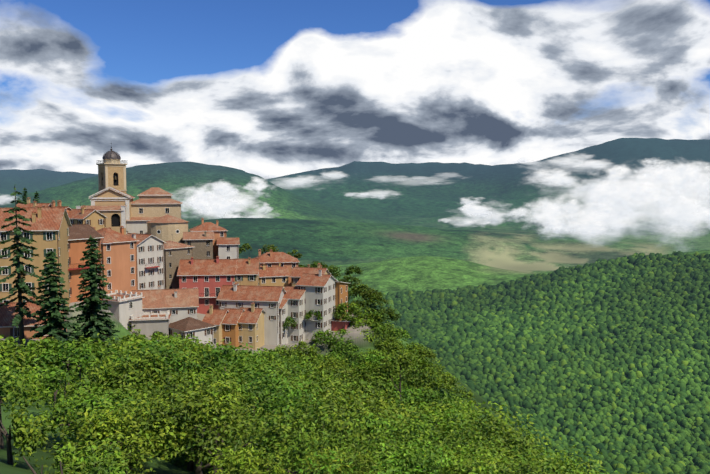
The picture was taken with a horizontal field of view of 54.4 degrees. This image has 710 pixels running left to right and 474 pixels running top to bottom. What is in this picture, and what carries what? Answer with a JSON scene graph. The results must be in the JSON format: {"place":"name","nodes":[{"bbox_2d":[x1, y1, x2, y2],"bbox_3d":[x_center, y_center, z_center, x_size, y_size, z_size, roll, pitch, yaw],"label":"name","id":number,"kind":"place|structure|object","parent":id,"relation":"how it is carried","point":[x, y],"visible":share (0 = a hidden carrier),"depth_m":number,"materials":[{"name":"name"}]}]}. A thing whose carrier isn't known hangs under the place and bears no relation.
{"place":"outdoors","nodes":[
{"label":"outdoors","id":0,"kind":"place"},
{"bbox_2d":[0,195,16,204],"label":"cloud","id":1,"kind":"structure","parent":0,"point":[3,199],"depth_m":5147.49,"materials":[{"name":"white"}]},
{"bbox_2d":[181,197,223,217],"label":"cloud","id":2,"kind":"structure","parent":0,"point":[200,203],"depth_m":4185.38,"materials":[{"name":"white"}]},
{"bbox_2d":[169,181,236,217],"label":"cloud","id":3,"kind":"structure","parent":0,"point":[188,197],"depth_m":4376.55,"materials":[{"name":"white"}]},
{"bbox_2d":[181,182,235,213],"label":"cloud","id":4,"kind":"structure","parent":0,"point":[204,192],"depth_m":4211.98,"materials":[{"name":"white"}]},
{"bbox_2d":[201,182,232,197],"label":"cloud","id":5,"kind":"structure","parent":0,"point":[221,188],"depth_m":4199.49,"materials":[{"name":"white"}]},
{"bbox_2d":[193,180,248,206],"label":"cloud","id":6,"kind":"structure","parent":0,"point":[233,193],"depth_m":4260.99,"materials":[{"name":"white"}]},
{"bbox_2d":[192,187,258,216],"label":"cloud","id":7,"kind":"structure","parent":0,"point":[223,204],"depth_m":4241.87,"materials":[{"name":"white"}]},
{"bbox_2d":[221,213,241,217],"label":"cloud","id":8,"kind":"structure","parent":0,"point":[228,215],"depth_m":4185.03,"materials":[{"name":"white"}]},
{"bbox_2d":[181,178,282,219],"bbox_3d":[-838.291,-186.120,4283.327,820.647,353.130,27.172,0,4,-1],"label":"cloud","id":9,"kind":"structure","parent":0,"point":[245,200],"depth_m":4285.04,"materials":[{"name":"white"}]},
{"bbox_2d":[216,202,275,217],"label":"cloud","id":10,"kind":"structure","parent":0,"point":[258,215],"depth_m":4192.16,"materials":[{"name":"white"}]},
{"bbox_2d":[237,177,266,201],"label":"cloud","id":11,"kind":"structure","parent":0,"point":[259,185],"depth_m":4248.65,"materials":[{"name":"white"}]},
{"bbox_2d":[254,203,271,212],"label":"cloud","id":12,"kind":"structure","parent":0,"point":[265,208],"depth_m":4146.40,"materials":[{"name":"white"}]},
{"bbox_2d":[280,175,316,185],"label":"cloud","id":13,"kind":"structure","parent":0,"point":[301,181],"depth_m":6636.57,"materials":[{"name":"white"}]},
{"bbox_2d":[287,177,313,186],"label":"cloud","id":14,"kind":"structure","parent":0,"point":[297,181],"depth_m":6744.27,"materials":[{"name":"white"}]},
{"bbox_2d":[267,172,346,194],"bbox_3d":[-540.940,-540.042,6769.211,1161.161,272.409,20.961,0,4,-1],"label":"cloud","id":15,"kind":"structure","parent":0,"point":[285,183],"depth_m":6768.10,"materials":[{"name":"white"}]},
{"bbox_2d":[324,173,340,176],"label":"cloud","id":16,"kind":"structure","parent":0,"point":[331,174],"depth_m":6568.83,"materials":[{"name":"white"}]},
{"bbox_2d":[322,171,346,178],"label":"cloud","id":17,"kind":"structure","parent":0,"point":[338,174],"depth_m":6608.02,"materials":[{"name":"white"}]},
{"bbox_2d":[0,138,709,473],"bbox_3d":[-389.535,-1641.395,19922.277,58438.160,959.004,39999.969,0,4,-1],"label":"hilly terrain","id":18,"kind":"structure","parent":0,"point":[405,239],"depth_m":4822.04,"materials":[{"name":"green plant"}]},
{"bbox_2d":[16,197,50,207],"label":"house","id":19,"kind":"structure","parent":18,"relation":"on","point":[29,204],"depth_m":192.79,"materials":[{"name":"beige paint"}]},
{"bbox_2d":[0,297,69,338],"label":"house","id":20,"kind":"structure","parent":18,"relation":"on","point":[7,316],"depth_m":108.38,"materials":[{"name":"pink paint"}]},
{"bbox_2d":[0,206,71,306],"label":"yellow house","id":21,"kind":"structure","parent":18,"relation":"on","point":[49,227],"depth_m":119.47,"materials":[{"name":"paint"}]},
{"bbox_2d":[35,200,71,212],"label":"house","id":22,"kind":"structure","parent":18,"relation":"on","point":[68,208],"depth_m":182.88,"materials":[{"name":"orange paint"}]},
{"bbox_2d":[68,224,103,302],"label":"orange house","id":23,"kind":"structure","parent":18,"relation":"on","point":[79,236],"depth_m":132.33,"materials":[{"name":"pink paint"}]},
{"bbox_2d":[67,204,106,230],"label":"house","id":24,"kind":"structure","parent":18,"relation":"on","point":[90,217],"depth_m":179.81,"materials":[{"name":"yellow paint"}]},
{"bbox_2d":[76,205,126,234],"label":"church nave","id":25,"kind":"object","parent":18,"relation":"on","point":[115,219],"visible":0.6,"depth_m":189.65,"materials":[{"name":"beige paint"}]},
{"bbox_2d":[96,147,126,192],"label":"church bell tower","id":26,"kind":"structure","parent":18,"relation":"on","point":[112,170],"depth_m":202.31,"materials":[{"name":"stone"}]},
{"bbox_2d":[89,187,134,233],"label":"church front","id":27,"kind":"structure","parent":18,"relation":"on","point":[110,196],"depth_m":194.37,"materials":[{"name":"beige paint"}]},
{"bbox_2d":[92,226,138,294],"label":"peach house","id":28,"kind":"structure","parent":18,"relation":"on","point":[119,254],"depth_m":156.37,"materials":[{"name":"paint"}]},
{"bbox_2d":[103,290,143,331],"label":"crenellated tower","id":29,"kind":"structure","parent":18,"relation":"on","point":[124,307],"depth_m":148.41,"materials":[{"name":"white paint"}]},
{"bbox_2d":[126,217,158,233],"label":"church aisle","id":30,"kind":"object","parent":18,"relation":"on","point":[138,225],"visible":0.25,"depth_m":196.01,"materials":[{"name":"beige paint"}]},
{"bbox_2d":[126,233,165,289],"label":"white house","id":31,"kind":"structure","parent":18,"relation":"on","point":[150,261],"depth_m":165.94,"materials":[{"name":"paint"}]},
{"bbox_2d":[129,310,170,336],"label":"house","id":32,"kind":"structure","parent":18,"relation":"on","point":[148,324],"depth_m":149.10,"materials":[{"name":"grey paint"}]},
{"bbox_2d":[131,199,182,218],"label":"church nave","id":33,"kind":"structure","parent":18,"relation":"on","point":[152,207],"depth_m":200.15,"materials":[{"name":"beige paint"}]},
{"bbox_2d":[137,187,172,198],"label":"church lantern","id":34,"kind":"object","parent":33,"relation":"on","point":[155,193],"visible":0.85,"depth_m":202.95,"materials":[{"name":"orange tile"}]},
{"bbox_2d":[131,285,198,323],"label":"long white house","id":35,"kind":"structure","parent":18,"relation":"on","point":[179,304],"depth_m":155.86,"materials":[{"name":"paint"}]},
{"bbox_2d":[147,214,188,243],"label":"church apse","id":36,"kind":"structure","parent":18,"relation":"on","point":[162,228],"depth_m":191.92,"materials":[{"name":"paint"}]},
{"bbox_2d":[164,234,194,288],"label":"stone tower house","id":37,"kind":"structure","parent":18,"relation":"on","point":[175,253],"depth_m":175.70,"materials":[{"name":"stone"}]},
{"bbox_2d":[0,186,378,347],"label":"conifer trees","id":38,"kind":"object","parent":18,"relation":"on","point":[95,323],"visible":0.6,"depth_m":102.83,"materials":[{"name":"green plant"}]},
{"bbox_2d":[169,317,215,343],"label":"white house","id":39,"kind":"structure","parent":18,"relation":"on","point":[202,330],"depth_m":151.69,"materials":[{"name":"paint"}]},
{"bbox_2d":[183,230,213,258],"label":"house","id":40,"kind":"structure","parent":18,"relation":"on","point":[202,242],"depth_m":189.23,"materials":[{"name":"beige paint"}]},
{"bbox_2d":[177,256,236,313],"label":"pink house","id":41,"kind":"structure","parent":18,"relation":"on","point":[208,278],"depth_m":171.67,"materials":[{"name":"paint"}]},
{"bbox_2d":[189,218,227,258],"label":"house","id":42,"kind":"structure","parent":18,"relation":"on","point":[220,232],"depth_m":198.10,"materials":[{"name":"orange tile"}]},
{"bbox_2d":[202,304,228,344],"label":"cream house","id":43,"kind":"structure","parent":18,"relation":"on","point":[212,316],"depth_m":158.89,"materials":[{"name":"paint"}]},
{"bbox_2d":[217,238,239,258],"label":"house","id":44,"kind":"structure","parent":18,"relation":"on","point":[228,248],"depth_m":193.30,"materials":[{"name":"white paint"}]},
{"bbox_2d":[221,308,244,346],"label":"orange house","id":45,"kind":"structure","parent":18,"relation":"on","point":[230,327],"depth_m":159.27,"materials":[{"name":"paint"}]},
{"bbox_2d":[10,243,460,473],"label":"village trees","id":46,"kind":"object","parent":18,"relation":"on","point":[410,357],"visible":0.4,"depth_m":157.83,"materials":[{"name":"green plant"}]},
{"bbox_2d":[234,257,259,285],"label":"yellow house","id":47,"kind":"structure","parent":18,"relation":"on","point":[247,270],"depth_m":172.91,"materials":[{"name":"paint"}]},
{"bbox_2d":[216,278,285,344],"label":"white house","id":48,"kind":"structure","parent":18,"relation":"on","point":[268,299],"depth_m":165.99,"materials":[{"name":"paint"}]},
{"bbox_2d":[238,303,265,349],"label":"cream house","id":49,"kind":"structure","parent":18,"relation":"on","point":[251,326],"depth_m":160.57,"materials":[{"name":"paint"}]},
{"bbox_2d":[0,332,516,447],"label":"trees","id":50,"kind":"object","parent":18,"relation":"on","point":[335,364],"visible":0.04,"depth_m":149.01,"materials":[{"name":"green plant"}]},
{"bbox_2d":[259,263,289,287],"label":"yellow house","id":51,"kind":"structure","parent":18,"relation":"on","point":[274,276],"depth_m":185.86,"materials":[{"name":"paint"}]},
{"bbox_2d":[255,249,299,285],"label":"house","id":52,"kind":"structure","parent":18,"relation":"on","point":[273,259],"depth_m":193.00,"materials":[{"name":"orange paint"}]},
{"bbox_2d":[279,299,288,343],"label":"white house","id":53,"kind":"structure","parent":18,"relation":"on","point":[283,315],"depth_m":167.61,"materials":[{"name":"paint"}]},
{"bbox_2d":[283,286,305,343],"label":"white house","id":54,"kind":"structure","parent":18,"relation":"on","point":[294,295],"depth_m":169.89,"materials":[{"name":"paint"}]},
{"bbox_2d":[0,332,617,473],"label":"trees","id":55,"kind":"object","parent":18,"relation":"on","point":[218,389],"visible":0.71,"depth_m":35.91,"materials":[{"name":"green plant"}]},
{"bbox_2d":[289,263,330,286],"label":"cream house","id":56,"kind":"structure","parent":18,"relation":"on","point":[296,274],"depth_m":185.83,"materials":[{"name":"paint"}]},
{"bbox_2d":[295,269,337,339],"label":"white house","id":57,"kind":"structure","parent":18,"relation":"on","point":[319,288],"depth_m":172.07,"materials":[{"name":"paint"}]},
{"bbox_2d":[23,389,647,473],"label":"trees","id":58,"kind":"object","parent":18,"relation":"on","point":[320,459],"visible":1,"depth_m":18.72,"materials":[{"name":"green plant"}]},
{"bbox_2d":[331,320,352,330],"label":"house shed","id":59,"kind":"structure","parent":18,"relation":"on","point":[338,325],"depth_m":175.91,"materials":[{"name":"red paint"}]},
{"bbox_2d":[335,273,349,320],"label":"orange house","id":60,"kind":"structure","parent":18,"relation":"on","point":[341,292],"depth_m":179.13,"materials":[{"name":"paint"}]},
{"bbox_2d":[348,251,709,473],"bbox_3d":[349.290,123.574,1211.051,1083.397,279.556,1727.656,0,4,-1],"label":"forest canopy trees","id":61,"kind":"object","parent":18,"relation":"on","point":[642,306],"visible":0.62,"depth_m":1280.85,"materials":[{"name":"green plant"}]},
{"bbox_2d":[0,0,709,178],"label":"sky","id":62,"kind":"structure","parent":0,"point":[267,89],"materials":[{"name":"white"}]},
{"bbox_2d":[357,192,377,197],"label":"cloud","id":63,"kind":"structure","parent":0,"point":[362,194],"depth_m":6106.01,"materials":[{"name":"white"}]},
{"bbox_2d":[345,190,399,198],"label":"cloud","id":64,"kind":"structure","parent":0,"point":[379,193],"depth_m":6192.32,"materials":[{"name":"white"}]},
{"bbox_2d":[369,176,405,181],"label":"cloud","id":65,"kind":"structure","parent":0,"point":[388,178],"depth_m":7101.71,"materials":[{"name":"white"}]},
{"bbox_2d":[365,173,461,190],"bbox_3d":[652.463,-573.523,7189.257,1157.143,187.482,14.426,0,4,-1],"label":"cloud","id":66,"kind":"structure","parent":0,"point":[418,182],"depth_m":7189.04,"materials":[{"name":"white"}]},
{"bbox_2d":[439,214,489,226],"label":"cloud","id":67,"kind":"structure","parent":0,"point":[460,223],"depth_m":4518.37,"materials":[{"name":"white"}]},
{"bbox_2d":[460,198,483,205],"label":"cloud","id":68,"kind":"structure","parent":0,"point":[466,201],"depth_m":4517.74,"materials":[{"name":"white"}]},
{"bbox_2d":[457,202,491,216],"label":"cloud","id":69,"kind":"structure","parent":0,"point":[465,205],"depth_m":4509.47,"materials":[{"name":"white"}]},
{"bbox_2d":[464,205,489,214],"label":"cloud","id":70,"kind":"structure","parent":0,"point":[473,209],"depth_m":4489.91,"materials":[{"name":"white"}]},
{"bbox_2d":[461,204,493,215],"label":"cloud","id":71,"kind":"structure","parent":0,"point":[485,212],"depth_m":4500.76,"materials":[{"name":"white"}]},
{"bbox_2d":[463,204,494,221],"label":"cloud","id":72,"kind":"structure","parent":0,"point":[482,215],"depth_m":4504.26,"materials":[{"name":"white"}]},
{"bbox_2d":[446,197,541,229],"bbox_3d":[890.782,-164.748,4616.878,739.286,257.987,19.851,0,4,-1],"label":"cloud","id":73,"kind":"structure","parent":0,"point":[495,217],"depth_m":4617.21,"materials":[{"name":"white"}]},
{"bbox_2d":[506,201,537,221],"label":"cloud","id":74,"kind":"structure","parent":0,"point":[517,211],"depth_m":4595.33,"materials":[{"name":"white"}]},
{"bbox_2d":[521,161,547,167],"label":"cloud","id":75,"kind":"structure","parent":0,"point":[530,162],"depth_m":7300.18,"materials":[{"name":"white"}]},
{"bbox_2d":[525,195,577,229],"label":"cloud","id":76,"kind":"structure","parent":0,"point":[543,209],"depth_m":3451.41,"materials":[{"name":"white"}]},
{"bbox_2d":[523,193,591,235],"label":"cloud","id":77,"kind":"structure","parent":0,"point":[548,205],"depth_m":3446.34,"materials":[{"name":"white"}]},
{"bbox_2d":[534,214,580,234],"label":"cloud","id":78,"kind":"structure","parent":0,"point":[553,230],"depth_m":3469.56,"materials":[{"name":"white"}]},
{"bbox_2d":[539,203,581,230],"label":"cloud","id":79,"kind":"structure","parent":0,"point":[554,222],"depth_m":3427.62,"materials":[{"name":"white"}]},
{"bbox_2d":[515,153,611,175],"bbox_3d":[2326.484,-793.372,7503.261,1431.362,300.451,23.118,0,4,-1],"label":"cloud","id":80,"kind":"structure","parent":0,"point":[570,165],"depth_m":7503.74,"materials":[{"name":"white"}]},
{"bbox_2d":[536,157,597,169],"bbox_3d":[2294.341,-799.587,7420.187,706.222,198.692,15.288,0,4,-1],"label":"cloud","id":81,"kind":"structure","parent":0,"point":[559,161],"depth_m":7419.43,"materials":[{"name":"white"}]},
{"bbox_2d":[559,199,579,213],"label":"cloud","id":82,"kind":"structure","parent":0,"point":[572,206],"depth_m":3385.97,"materials":[{"name":"white"}]},
{"bbox_2d":[530,163,622,205],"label":"cloud","id":83,"kind":"structure","parent":0,"point":[556,177],"depth_m":3462.94,"materials":[{"name":"white"}]},
{"bbox_2d":[551,153,602,164],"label":"cloud","id":84,"kind":"structure","parent":0,"point":[573,157],"depth_m":7482.60,"materials":[{"name":"white"}]},
{"bbox_2d":[515,196,642,242],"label":"cloud","id":85,"kind":"structure","parent":0,"point":[583,218],"depth_m":3475.33,"materials":[{"name":"white"}]},
{"bbox_2d":[560,215,611,237],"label":"cloud","id":86,"kind":"structure","parent":0,"point":[596,227],"depth_m":3456.18,"materials":[{"name":"white"}]},
{"bbox_2d":[561,159,611,172],"bbox_3d":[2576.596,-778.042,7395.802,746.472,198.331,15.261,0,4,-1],"label":"cloud","id":87,"kind":"structure","parent":0,"point":[604,163],"depth_m":7395.80,"materials":[{"name":"white"}]},
{"bbox_2d":[572,160,609,173],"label":"cloud","id":88,"kind":"structure","parent":0,"point":[592,166],"depth_m":7370.82,"materials":[{"name":"white"}]},
{"bbox_2d":[579,159,607,167],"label":"cloud","id":89,"kind":"structure","parent":0,"point":[595,163],"depth_m":7330.76,"materials":[{"name":"white"}]},
{"bbox_2d":[572,199,629,217],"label":"cloud","id":90,"kind":"structure","parent":0,"point":[603,210],"depth_m":3441.23,"materials":[{"name":"white"}]},
{"bbox_2d":[576,180,640,208],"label":"cloud","id":91,"kind":"structure","parent":0,"point":[610,181],"depth_m":3487.87,"materials":[{"name":"white"}]},
{"bbox_2d":[562,165,657,222],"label":"cloud","id":92,"kind":"structure","parent":0,"point":[600,193],"depth_m":3472.31,"materials":[{"name":"white"}]},
{"bbox_2d":[512,159,708,249],"bbox_3d":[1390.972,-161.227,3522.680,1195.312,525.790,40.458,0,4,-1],"label":"cloud","id":93,"kind":"structure","parent":0,"point":[630,220],"depth_m":3522.40,"materials":[{"name":"white"}]},
{"bbox_2d":[584,159,648,185],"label":"cloud","id":94,"kind":"structure","parent":0,"point":[613,176],"depth_m":3563.29,"materials":[{"name":"white"}]},
{"bbox_2d":[620,157,673,181],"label":"cloud","id":95,"kind":"structure","parent":0,"point":[650,162],"depth_m":3544.27,"materials":[{"name":"white"}]},
{"bbox_2d":[596,161,703,186],"bbox_3d":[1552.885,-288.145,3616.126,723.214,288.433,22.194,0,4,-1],"label":"cloud","id":96,"kind":"structure","parent":0,"point":[630,181],"depth_m":3614.16,"materials":[{"name":"white"}]},
{"bbox_2d":[616,158,696,212],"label":"cloud","id":97,"kind":"structure","parent":0,"point":[630,192],"depth_m":3415.92,"materials":[{"name":"white"}]},
{"bbox_2d":[606,159,709,236],"bbox_3d":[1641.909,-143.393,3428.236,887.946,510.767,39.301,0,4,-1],"label":"cloud","id":98,"kind":"structure","parent":0,"point":[683,221],"depth_m":3427.87,"materials":[{"name":"white"}]},
{"bbox_2d":[640,177,695,212],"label":"cloud","id":99,"kind":"structure","parent":0,"point":[653,195],"depth_m":3382.22,"materials":[{"name":"white"}]},
{"bbox_2d":[630,160,708,201],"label":"cloud","id":100,"kind":"structure","parent":0,"point":[654,174],"depth_m":3406.87,"materials":[{"name":"white"}]},
{"bbox_2d":[644,160,709,204],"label":"cloud","id":101,"kind":"structure","parent":0,"point":[707,167],"depth_m":3488.99,"materials":[{"name":"white"}]},
{"bbox_2d":[657,160,709,210],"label":"cloud","id":102,"kind":"structure","parent":0,"point":[703,192],"depth_m":3392.79,"materials":[{"name":"white"}]},
{"bbox_2d":[666,163,706,193],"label":"cloud","id":103,"kind":"structure","parent":0,"point":[682,177],"depth_m":3344.65,"materials":[{"name":"white"}]},
{"bbox_2d":[685,175,709,208],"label":"cloud","id":104,"kind":"structure","parent":0,"point":[702,197],"depth_m":3409.32,"materials":[{"name":"white"}]},
{"bbox_2d":[691,198,709,228],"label":"cloud","id":105,"kind":"structure","parent":0,"point":[705,212],"depth_m":3416.47,"materials":[{"name":"white"}]}
]}

